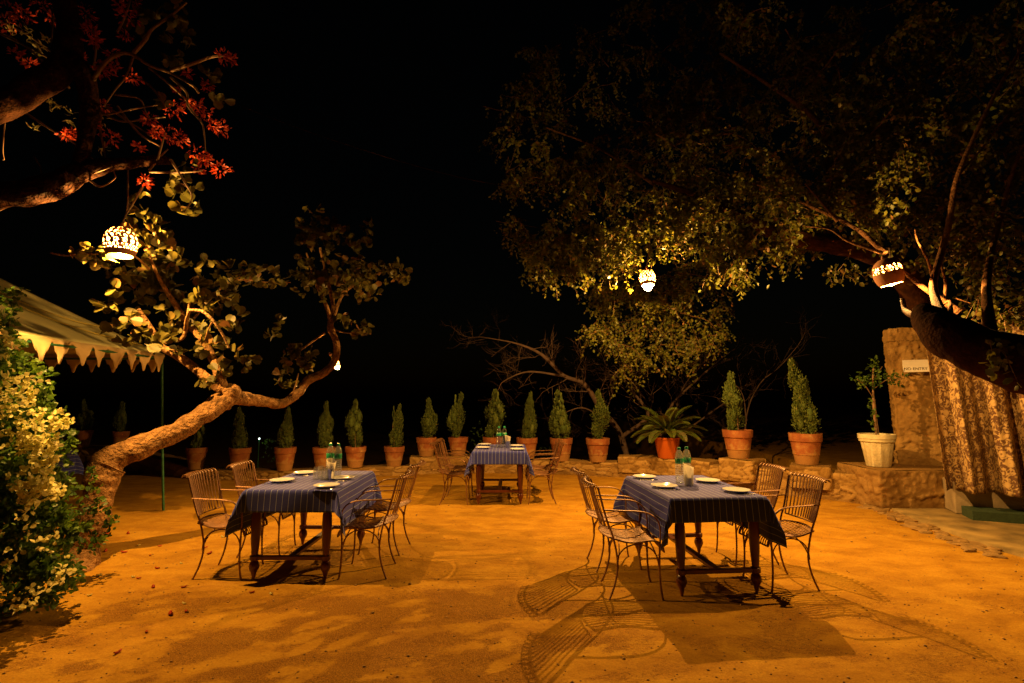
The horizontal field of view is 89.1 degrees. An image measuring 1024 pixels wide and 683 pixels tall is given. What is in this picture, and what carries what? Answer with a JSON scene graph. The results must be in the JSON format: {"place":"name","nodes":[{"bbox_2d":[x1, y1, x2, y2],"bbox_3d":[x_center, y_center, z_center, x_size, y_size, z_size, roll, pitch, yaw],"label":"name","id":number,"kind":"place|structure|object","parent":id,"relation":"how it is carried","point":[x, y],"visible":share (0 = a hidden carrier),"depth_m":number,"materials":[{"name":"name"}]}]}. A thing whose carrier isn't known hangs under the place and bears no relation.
{"place":"outdoors","nodes":[
{"label":"outdoors","id":0,"kind":"place"},
{"bbox_2d":[0,401,1023,682],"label":"ground","id":1,"kind":"structure","parent":0,"point":[276,635],"depth_m":4.32,"materials":[{"name":"orange sand"}]},
{"bbox_2d":[0,286,119,621],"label":"bougainvillea","id":2,"kind":"object","parent":1,"relation":"on","point":[23,489],"visible":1,"depth_m":3.84,"materials":[{"name":"green plant"}]},
{"bbox_2d":[0,278,164,510],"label":"canopy tent","id":3,"kind":"object","parent":1,"relation":"on","point":[52,334],"visible":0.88,"depth_m":6.55,"materials":[{"name":"fabric"}]},
{"bbox_2d":[0,0,236,215],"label":"flame tree","id":4,"kind":"object","parent":1,"relation":"on","point":[63,65],"visible":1,"depth_m":4.62,"materials":[{"name":"brown plant"}]},
{"bbox_2d":[102,170,138,258],"bbox_3d":[-3.655,-1.213,4.884,0.275,0.850,0.276,-2,-8,0],"label":"hanging lamp","id":5,"kind":"object","parent":4,"relation":"hanging from","point":[122,230],"visible":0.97,"depth_m":4.79,"materials":[{"name":"ceramic"}]},
{"bbox_2d":[181,468,267,579],"bbox_3d":[-2.686,1.668,4.832,0.644,0.909,0.501,0,-6,0],"label":"garden chair","id":6,"kind":"object","parent":1,"relation":"on","point":[199,510],"visible":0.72,"depth_m":4.80,"materials":[{"name":"metal"}]},
{"bbox_2d":[50,165,412,572],"bbox_3d":[-3.128,0.176,6.365,2.106,4.721,4.077,-3,-7,26],"label":"leaning tree","id":7,"kind":"object","parent":1,"relation":"on","point":[110,462],"visible":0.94,"depth_m":5.75,"materials":[{"name":"green plant"}]},
{"bbox_2d":[329,353,339,368],"bbox_3d":[-2.627,0.251,7.800,0.149,0.334,0.320,5,-8,-38],"label":"hanging lamp","id":8,"kind":"object","parent":7,"relation":"hanging from","point":[338,363],"visible":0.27,"depth_m":7.86,"materials":[{"name":"ceramic"}]},
{"bbox_2d":[226,460,295,557],"bbox_3d":[-2.636,1.737,5.465,0.644,0.910,0.501,0,-6,-2],"label":"garden chair","id":9,"kind":"object","parent":1,"relation":"on","point":[238,484],"visible":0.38,"depth_m":5.44,"materials":[{"name":"metal"}]},
{"bbox_2d":[260,439,275,467],"bbox_3d":[-6.909,3.658,14.795,0.592,1.768,0.453,0,-6,0],"label":"distant shrub","id":10,"kind":"object","parent":1,"relation":"on","point":[272,441],"visible":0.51,"depth_m":14.83,"materials":[{"name":"green plant"}]},
{"bbox_2d":[248,513,364,579],"bbox_3d":[-1.960,1.769,5.153,0.800,0.773,1.180,0,-6,0],"label":"dining table","id":11,"kind":"object","parent":1,"relation":"on","point":[327,527],"visible":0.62,"depth_m":4.59,"materials":[{"name":"brown wood"}]},
{"bbox_2d":[225,471,381,537],"bbox_3d":[-1.962,1.573,5.173,1.048,0.396,1.375,0,-6,0],"label":"tablecloth","id":12,"kind":"object","parent":11,"relation":"on","point":[296,495],"visible":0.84,"depth_m":4.60,"materials":[{"name":"fabric"}]},
{"bbox_2d":[269,477,294,482],"bbox_3d":[-2.227,1.346,5.038,0.230,0.024,0.230,0,-6,0],"label":"dinner plate","id":13,"kind":"object","parent":12,"relation":"on","point":[282,480],"visible":1,"depth_m":5.05,"materials":[{"name":"white ceramic"}]},
{"bbox_2d":[293,470,315,474],"bbox_3d":[-2.205,1.398,5.534,0.230,0.024,0.230,0,-6,0],"label":"dinner plate","id":14,"kind":"object","parent":12,"relation":"on","point":[305,472],"visible":0.98,"depth_m":5.57,"materials":[{"name":"white ceramic"}]},
{"bbox_2d":[313,482,339,487],"bbox_3d":[-1.690,1.314,4.738,0.230,0.024,0.230,0,-6,0],"label":"dinner plate","id":15,"kind":"object","parent":12,"relation":"on","point":[327,485],"visible":1,"depth_m":4.77,"materials":[{"name":"white ceramic"}]},
{"bbox_2d":[325,443,333,473],"bbox_3d":[-1.893,1.229,5.412,0.082,0.335,0.082,-4,-7,35],"label":"water bottle","id":16,"kind":"object","parent":12,"relation":"on","point":[329,455],"visible":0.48,"depth_m":5.39,"materials":[{"name":"plastic"}]},
{"bbox_2d":[326,458,335,479],"bbox_3d":[-1.798,1.265,5.160,0.101,0.209,0.082,-3,-7,28],"label":"napkin holder","id":17,"kind":"object","parent":12,"relation":"on","point":[330,469],"visible":0.99,"depth_m":5.13,"materials":[{"name":"metal"}]},
{"bbox_2d":[334,443,341,471],"bbox_3d":[-1.803,1.226,5.382,0.082,0.335,0.082,-5,-8,40],"label":"water bottle","id":18,"kind":"object","parent":12,"relation":"on","point":[337,455],"visible":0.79,"depth_m":5.36,"materials":[{"name":"plastic"}]},
{"bbox_2d":[332,475,354,479],"bbox_3d":[-1.690,1.362,5.187,0.230,0.024,0.230,0,-6,0],"label":"dinner plate","id":19,"kind":"object","parent":12,"relation":"on","point":[343,477],"visible":0.97,"depth_m":5.24,"materials":[{"name":"white ceramic"}]},
{"bbox_2d":[337,469,414,579],"bbox_3d":[-1.244,1.683,4.862,0.644,0.909,0.501,0,-6,-1],"label":"garden chair","id":20,"kind":"object","parent":1,"relation":"on","point":[372,523],"visible":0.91,"depth_m":4.78,"materials":[{"name":"metal"}]},
{"bbox_2d":[357,460,425,555],"bbox_3d":[-1.254,1.744,5.531,0.644,0.909,0.501,0,-6,4],"label":"garden chair","id":21,"kind":"object","parent":1,"relation":"on","point":[378,507],"visible":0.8,"depth_m":5.50,"materials":[{"name":"metal"}]},
{"bbox_2d":[429,441,471,504],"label":"garden chair","id":22,"kind":"object","parent":1,"relation":"on","point":[448,473],"visible":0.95,"depth_m":7.98,"materials":[{"name":"metal"}]},
{"bbox_2d":[436,438,473,496],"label":"garden chair","id":23,"kind":"object","parent":1,"relation":"on","point":[452,466],"visible":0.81,"depth_m":8.55,"materials":[{"name":"metal"}]},
{"bbox_2d":[44,445,944,508],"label":"stone wall","id":24,"kind":"structure","parent":1,"relation":"on","point":[896,485],"depth_m":9.08,"materials":[{"name":"brown stone"}]},
{"bbox_2d":[75,399,94,446],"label":"potted cypress","id":25,"kind":"object","parent":24,"relation":"on","point":[85,434],"visible":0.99,"depth_m":12.35,"materials":[{"name":"plant"}]},
{"bbox_2d":[112,401,129,443],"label":"potted cypress","id":26,"kind":"object","parent":24,"relation":"on","point":[120,434],"visible":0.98,"depth_m":11.91,"materials":[{"name":"plant"}]},
{"bbox_2d":[186,424,207,469],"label":"potted cypress","id":27,"kind":"object","parent":24,"relation":"on","point":[196,452],"visible":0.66,"depth_m":10.29,"materials":[{"name":"ceramic"}]},
{"bbox_2d":[229,407,251,469],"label":"potted cypress","id":28,"kind":"object","parent":24,"relation":"on","point":[239,452],"visible":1,"depth_m":10.16,"materials":[{"name":"plant"}]},
{"bbox_2d":[274,407,296,470],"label":"potted cypress","id":29,"kind":"object","parent":24,"relation":"on","point":[284,452],"visible":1,"depth_m":10.01,"materials":[{"name":"plant"}]},
{"bbox_2d":[312,400,335,468],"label":"potted cypress","id":30,"kind":"object","parent":24,"relation":"on","point":[325,437],"visible":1,"depth_m":10.15,"materials":[{"name":"plant"}]},
{"bbox_2d":[345,399,365,467],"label":"potted cypress","id":31,"kind":"object","parent":24,"relation":"on","point":[355,453],"visible":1,"depth_m":10.31,"materials":[{"name":"plant"}]},
{"bbox_2d":[384,404,404,466],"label":"potted cypress","id":32,"kind":"object","parent":24,"relation":"on","point":[394,454],"visible":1,"depth_m":10.73,"materials":[{"name":"plant"}]},
{"bbox_2d":[416,398,437,456],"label":"potted cypress","id":33,"kind":"object","parent":24,"relation":"on","point":[429,427],"visible":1,"depth_m":10.96,"materials":[{"name":"plant"}]},
{"bbox_2d":[446,393,467,455],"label":"potted cypress","id":34,"kind":"object","parent":24,"relation":"on","point":[456,440],"visible":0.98,"depth_m":11.06,"materials":[{"name":"plant"}]},
{"bbox_2d":[483,389,505,443],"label":"potted cypress","id":35,"kind":"object","parent":24,"relation":"on","point":[496,414],"visible":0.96,"depth_m":11.12,"materials":[{"name":"plant"}]},
{"bbox_2d":[516,391,537,458],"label":"potted cypress","id":36,"kind":"object","parent":24,"relation":"on","point":[527,439],"visible":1,"depth_m":11.00,"materials":[{"name":"plant"}]},
{"bbox_2d":[548,389,572,461],"bbox_3d":[1.027,1.759,11.014,0.568,1.503,0.504,-6,-8,43],"label":"potted cypress","id":37,"kind":"object","parent":24,"relation":"on","point":[559,427],"visible":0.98,"depth_m":10.88,"materials":[{"name":"plant"}]},
{"bbox_2d":[586,389,610,461],"bbox_3d":[1.782,1.713,10.685,0.557,1.485,0.499,-5,-8,42],"label":"potted cypress","id":38,"kind":"object","parent":24,"relation":"on","point":[597,445],"visible":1,"depth_m":10.55,"materials":[{"name":"plant"}]},
{"bbox_2d":[630,405,707,458],"bbox_3d":[3.068,1.772,10.267,1.471,1.021,1.444,0,-6,0],"label":"potted cycad","id":39,"kind":"object","parent":24,"relation":"on","point":[668,441],"visible":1,"depth_m":10.04,"materials":[{"name":"plant"}]},
{"bbox_2d":[722,371,752,458],"bbox_3d":[4.020,1.291,9.306,0.512,1.556,0.512,-2,-6,15],"label":"potted cypress","id":40,"kind":"object","parent":24,"relation":"on","point":[737,442],"visible":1,"depth_m":9.23,"materials":[{"name":"plant"}]},
{"bbox_2d":[787,357,822,464],"bbox_3d":[4.837,1.130,8.627,0.511,1.773,0.505,0,-6,-5],"label":"potted cypress","id":41,"kind":"object","parent":24,"relation":"on","point":[806,446],"visible":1,"depth_m":8.52,"materials":[{"name":"plant"}]},
{"bbox_2d":[850,355,909,466],"bbox_3d":[5.588,1.030,7.849,0.782,1.685,0.528,-4,-7,33],"label":"potted shrub","id":42,"kind":"object","parent":24,"relation":"on","point":[878,448],"visible":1,"depth_m":7.82,"materials":[{"name":"white ceramic"}]},
{"bbox_2d":[882,327,942,465],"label":"stone pillar","id":43,"kind":"structure","parent":24,"relation":"on","point":[914,422],"depth_m":8.13,"materials":[{"name":"brown stone"}]},
{"bbox_2d":[902,360,929,371],"bbox_3d":[6.164,0.372,7.933,0.330,0.185,0.016,-3,-7,30],"label":"sign","id":44,"kind":"object","parent":43,"relation":"attached to","point":[915,365],"visible":0.99,"depth_m":7.93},
{"bbox_2d":[476,465,522,503],"bbox_3d":[-0.190,2.108,8.365,0.800,0.773,1.180,0,-6,0],"label":"dining table","id":45,"kind":"object","parent":1,"relation":"on","point":[480,479],"visible":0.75,"depth_m":7.80,"materials":[{"name":"brown wood"}]},
{"bbox_2d":[464,444,534,476],"bbox_3d":[-0.191,1.900,8.387,1.050,0.371,1.369,0,-6,0],"label":"tablecloth","id":46,"kind":"object","parent":45,"relation":"on","point":[497,454],"visible":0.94,"depth_m":7.79,"materials":[{"name":"fabric"}]},
{"bbox_2d":[477,446,488,448],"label":"dinner plate","id":47,"kind":"object","parent":46,"relation":"on","point":[482,447],"visible":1,"depth_m":8.32,"materials":[{"name":"white ceramic"}]},
{"bbox_2d":[505,435,510,447],"bbox_3d":[-0.066,1.600,8.328,0.082,0.209,0.101,-5,-8,38],"label":"napkin holder","id":48,"kind":"object","parent":46,"relation":"on","point":[507,439],"visible":1,"depth_m":8.30,"materials":[{"name":"metal"}]},
{"bbox_2d":[465,421,551,457],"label":"undergrowth","id":49,"kind":"object","parent":1,"relation":"on","point":[482,440],"visible":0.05,"depth_m":12.63,"materials":[{"name":"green plant"}]},
{"bbox_2d":[525,438,563,496],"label":"garden chair","id":50,"kind":"object","parent":1,"relation":"on","point":[542,467],"visible":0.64,"depth_m":8.72,"materials":[{"name":"metal"}]},
{"bbox_2d":[525,441,566,504],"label":"garden chair","id":51,"kind":"object","parent":1,"relation":"on","point":[545,473],"visible":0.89,"depth_m":8.03,"materials":[{"name":"metal"}]},
{"bbox_2d":[443,306,663,453],"bbox_3d":[0.964,1.824,11.851,5.377,5.601,1.966,2,-6,-18],"label":"bare tree","id":52,"kind":"object","parent":1,"relation":"on","point":[616,428],"visible":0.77,"depth_m":12.14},
{"bbox_2d":[570,466,642,571],"bbox_3d":[0.894,1.704,5.063,0.644,0.909,0.501,0,-6,-4],"label":"garden chair","id":53,"kind":"object","parent":1,"relation":"on","point":[625,518],"visible":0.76,"depth_m":5.02,"materials":[{"name":"metal"}]},
{"bbox_2d":[580,475,664,600],"bbox_3d":[0.904,1.624,4.375,0.644,0.909,0.501,0,-6,1],"label":"garden chair","id":54,"kind":"object","parent":1,"relation":"on","point":[608,531],"visible":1,"depth_m":4.29,"materials":[{"name":"metal"}]},
{"bbox_2d":[558,323,764,436],"bbox_3d":[3.594,2.007,12.227,5.119,5.229,2.645,0,-6,0],"label":"bare tree","id":55,"kind":"object","parent":1,"relation":"on","point":[682,392],"visible":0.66,"depth_m":12.48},
{"bbox_2d":[635,522,761,595],"bbox_3d":[1.645,1.732,4.805,0.800,0.773,1.180,0,-6,-5],"label":"dining table","id":56,"kind":"object","parent":1,"relation":"on","point":[678,537],"visible":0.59,"depth_m":4.25,"materials":[{"name":"brown wood"}]},
{"bbox_2d":[613,475,786,549],"bbox_3d":[1.642,1.536,4.829,1.077,0.394,1.372,0,-6,-5],"label":"tablecloth","id":57,"kind":"object","parent":56,"relation":"on","point":[699,502],"visible":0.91,"depth_m":4.28,"materials":[{"name":"fabric"}]},
{"bbox_2d":[633,474,655,478],"bbox_3d":[1.341,1.369,5.258,0.230,0.024,0.230,0,-6,0],"label":"dinner plate","id":58,"kind":"object","parent":57,"relation":"on","point":[644,476],"visible":1,"depth_m":5.30,"materials":[{"name":"white ceramic"}]},
{"bbox_2d":[651,483,677,488],"bbox_3d":[1.384,1.312,4.721,0.230,0.024,0.230,0,-6,0],"label":"dinner plate","id":59,"kind":"object","parent":57,"relation":"on","point":[665,485],"visible":1,"depth_m":4.75,"materials":[{"name":"white ceramic"}]},
{"bbox_2d":[675,447,683,472],"bbox_3d":[1.603,1.183,4.978,0.082,0.335,0.082,2,-6,-21],"label":"water bottle","id":60,"kind":"object","parent":57,"relation":"on","point":[678,460],"visible":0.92,"depth_m":4.96,"materials":[{"name":"plastic"}]},
{"bbox_2d":[682,446,690,462],"bbox_3d":[1.698,1.190,5.048,0.082,0.335,0.082,5,-8,-41],"label":"water bottle","id":61,"kind":"object","parent":57,"relation":"on","point":[687,459],"visible":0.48,"depth_m":5.02,"materials":[{"name":"plastic"}]},
{"bbox_2d":[683,463,693,485],"bbox_3d":[1.637,1.230,4.816,0.085,0.208,0.085,-4,-7,36],"label":"napkin holder","id":62,"kind":"object","parent":57,"relation":"on","point":[688,470],"visible":1,"depth_m":4.79,"materials":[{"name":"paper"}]},
{"bbox_2d":[695,478,719,482],"bbox_3d":[1.890,1.344,5.022,0.230,0.024,0.230,0,-6,0],"label":"dinner plate","id":63,"kind":"object","parent":57,"relation":"on","point":[708,480],"visible":1,"depth_m":5.05,"materials":[{"name":"white ceramic"}]},
{"bbox_2d":[722,487,750,492],"bbox_3d":[1.944,1.289,4.502,0.230,0.024,0.230,0,-6,0],"label":"dinner plate","id":64,"kind":"object","parent":57,"relation":"on","point":[736,489],"visible":1,"depth_m":4.53,"materials":[{"name":"white ceramic"}]},
{"bbox_2d":[478,0,1023,401],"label":"tree","id":65,"kind":"object","parent":1,"relation":"on","point":[947,330],"visible":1,"depth_m":7.15,"materials":[{"name":"green plant"}]},
{"bbox_2d":[639,209,655,286],"bbox_3d":[1.964,-1.345,7.647,0.234,1.261,0.235,0,-14,0],"label":"hanging lamp","id":66,"kind":"object","parent":65,"relation":"hanging from","point":[650,279],"visible":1,"depth_m":7.48,"materials":[{"name":"ceramic"}]},
{"bbox_2d":[872,247,904,287],"bbox_3d":[3.841,-0.767,5.312,0.309,0.403,0.268,-13,-8,-1],"label":"hanging lamp","id":67,"kind":"object","parent":65,"relation":"hanging from","point":[887,277],"visible":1,"depth_m":5.22,"materials":[{"name":"ceramic"}]},
{"bbox_2d":[926,321,1023,497],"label":"curtain","id":68,"kind":"object","parent":65,"relation":"hanging from","point":[980,423],"visible":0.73,"depth_m":6.82,"materials":[{"name":"fabric"}]},
{"bbox_2d":[715,463,789,565],"bbox_3d":[2.416,1.708,5.224,0.644,0.909,0.501,0,-6,-3],"label":"garden chair","id":69,"kind":"object","parent":1,"relation":"on","point":[773,499],"visible":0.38,"depth_m":5.23,"materials":[{"name":"metal"}]},
{"bbox_2d":[711,300,821,428],"bbox_3d":[5.684,1.743,11.718,2.482,5.761,1.520,0,-6,0],"label":"bare tree","id":70,"kind":"object","parent":1,"relation":"on","point":[749,403],"visible":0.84,"depth_m":11.86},
{"bbox_2d":[738,472,830,593],"bbox_3d":[2.396,1.638,4.544,0.644,0.909,0.501,1,-6,-7],"label":"garden chair","id":71,"kind":"object","parent":1,"relation":"on","point":[814,506],"visible":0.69,"depth_m":4.53,"materials":[{"name":"metal"}]},
{"bbox_2d":[857,505,872,509],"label":"rubble stone","id":72,"kind":"object","parent":1,"relation":"on","point":[861,507],"visible":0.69,"depth_m":7.52,"materials":[{"name":"brown stone"}]},
{"bbox_2d":[873,509,886,511],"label":"rubble stone","id":73,"kind":"object","parent":1,"relation":"on","point":[880,510],"visible":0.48,"depth_m":7.27,"materials":[{"name":"brown stone"}]},
{"bbox_2d":[887,516,896,520],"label":"rubble stone","id":74,"kind":"object","parent":1,"relation":"on","point":[891,518],"visible":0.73,"depth_m":6.78,"materials":[{"name":"brown stone"}]},
{"bbox_2d":[900,524,918,526],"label":"rubble stone","id":75,"kind":"object","parent":1,"relation":"on","point":[905,525],"visible":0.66,"depth_m":6.42,"materials":[{"name":"brown stone"}]},
{"bbox_2d":[904,525,928,529],"bbox_3d":[4.969,2.293,6.409,0.274,0.046,0.137,-9,-10,41],"label":"rubble stone","id":76,"kind":"object","parent":1,"relation":"on","point":[922,527],"visible":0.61,"depth_m":6.35,"materials":[{"name":"brown stone"}]},
{"bbox_2d":[911,527,927,530],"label":"rubble stone","id":77,"kind":"object","parent":1,"relation":"on","point":[915,528],"visible":0.62,"depth_m":6.25,"materials":[{"name":"brown stone"}]},
{"bbox_2d":[911,524,933,527],"bbox_3d":[5.050,2.300,6.417,0.244,0.066,0.092,-8,-1,32],"label":"rubble stone","id":78,"kind":"object","parent":1,"relation":"on","point":[924,525],"visible":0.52,"depth_m":6.41,"materials":[{"name":"brown stone"}]},
{"bbox_2d":[918,530,932,533],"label":"rubble stone","id":79,"kind":"object","parent":1,"relation":"on","point":[925,532],"visible":0.72,"depth_m":6.14,"materials":[{"name":"brown stone"}]},
{"bbox_2d":[932,530,944,532],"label":"rubble stone","id":80,"kind":"object","parent":1,"relation":"on","point":[937,531],"visible":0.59,"depth_m":6.17,"materials":[{"name":"brown stone"}]},
{"bbox_2d":[934,533,950,535],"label":"rubble stone","id":81,"kind":"object","parent":1,"relation":"on","point":[944,534],"visible":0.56,"depth_m":6.02,"materials":[{"name":"brown stone"}]},
{"bbox_2d":[941,536,958,539],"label":"rubble stone","id":82,"kind":"object","parent":1,"relation":"on","point":[948,537],"visible":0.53,"depth_m":5.85,"materials":[{"name":"brown stone"}]},
{"bbox_2d":[946,541,967,545],"bbox_3d":[4.846,2.224,5.662,0.078,0.066,0.192,-2,-6,-39],"label":"rubble stone","id":83,"kind":"object","parent":1,"relation":"on","point":[957,544],"visible":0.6,"depth_m":5.66,"materials":[{"name":"brown stone"}]},
{"bbox_2d":[953,539,968,542],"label":"rubble stone","id":84,"kind":"object","parent":1,"relation":"on","point":[962,540],"visible":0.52,"depth_m":5.71,"materials":[{"name":"brown stone"}]},
{"bbox_2d":[960,544,976,549],"bbox_3d":[4.865,2.207,5.521,0.255,0.066,0.143,7,-7,-31],"label":"rubble stone","id":85,"kind":"object","parent":1,"relation":"on","point":[963,546],"visible":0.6,"depth_m":5.50,"materials":[{"name":"brown stone"}]},
{"bbox_2d":[963,548,976,552],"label":"rubble stone","id":86,"kind":"object","parent":1,"relation":"on","point":[970,550],"visible":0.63,"depth_m":5.37,"materials":[{"name":"brown stone"}]},
{"bbox_2d":[961,543,986,547],"bbox_3d":[4.972,2.208,5.596,0.272,0.050,0.091,4,2,3],"label":"rubble stone","id":87,"kind":"object","parent":1,"relation":"on","point":[974,544],"visible":0.46,"depth_m":5.58,"materials":[{"name":"brown stone"}]},
{"bbox_2d":[968,545,985,550],"bbox_3d":[4.903,2.197,5.514,0.158,0.047,0.224,-3,-2,-11],"label":"rubble stone","id":88,"kind":"object","parent":1,"relation":"on","point":[979,548],"visible":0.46,"depth_m":5.46,"materials":[{"name":"brown stone"}]},
{"bbox_2d":[986,546,1001,551],"bbox_3d":[5.096,2.199,5.470,0.193,0.059,0.119,10,-5,-13],"label":"rubble stone","id":89,"kind":"object","parent":1,"relation":"on","point":[992,547],"visible":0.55,"depth_m":5.45,"materials":[{"name":"brown stone"}]},
{"bbox_2d":[982,553,1007,558],"bbox_3d":[4.847,2.167,5.222,0.203,0.061,0.095,-8,-10,43],"label":"rubble stone","id":90,"kind":"object","parent":1,"relation":"on","point":[993,555],"visible":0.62,"depth_m":5.20,"materials":[{"name":"brown stone"}]},
{"bbox_2d":[989,548,1001,553],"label":"rubble stone","id":91,"kind":"object","parent":1,"relation":"on","point":[995,551],"visible":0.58,"depth_m":5.35,"materials":[{"name":"brown stone"}]},
{"bbox_2d":[0,0,1023,408],"label":"sky","id":92,"kind":"structure","parent":0,"point":[407,81],"materials":[{"name":"black"}]},
{"bbox_2d":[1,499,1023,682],"bbox_3d":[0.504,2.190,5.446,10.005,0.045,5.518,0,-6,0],"label":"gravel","id":93,"kind":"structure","parent":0,"point":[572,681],"depth_m":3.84,"materials":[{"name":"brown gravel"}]},
{"bbox_2d":[864,503,1023,557],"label":"path","id":94,"kind":"structure","parent":0,"point":[1008,538],"depth_m":6.26,"materials":[{"name":"beige concrete"}]},
{"bbox_2d":[921,470,1023,513],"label":"plinth","id":95,"kind":"structure","parent":94,"relation":"on","point":[955,499],"depth_m":6.91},
{"bbox_2d":[961,506,1023,523],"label":"mat step","id":96,"kind":"object","parent":94,"relation":"on","point":[1004,515],"visible":1,"depth_m":6.59,"materials":[{"name":"green carpet"}]},
{"bbox_3d":[-7.148,2.004,7.385,0.800,0.773,1.180,0,-6,0],"label":"dining table","id":97,"kind":"object","parent":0,"visible":0},
{"bbox_2d":[5,450,83,474],"bbox_3d":[-7.146,1.809,7.404,1.048,0.396,1.368,0,-6,0],"label":"tablecloth","id":98,"kind":"object","parent":97,"relation":"on","point":[77,467],"visible":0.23,"depth_m":7.96,"materials":[{"name":"fabric"}]}
]}

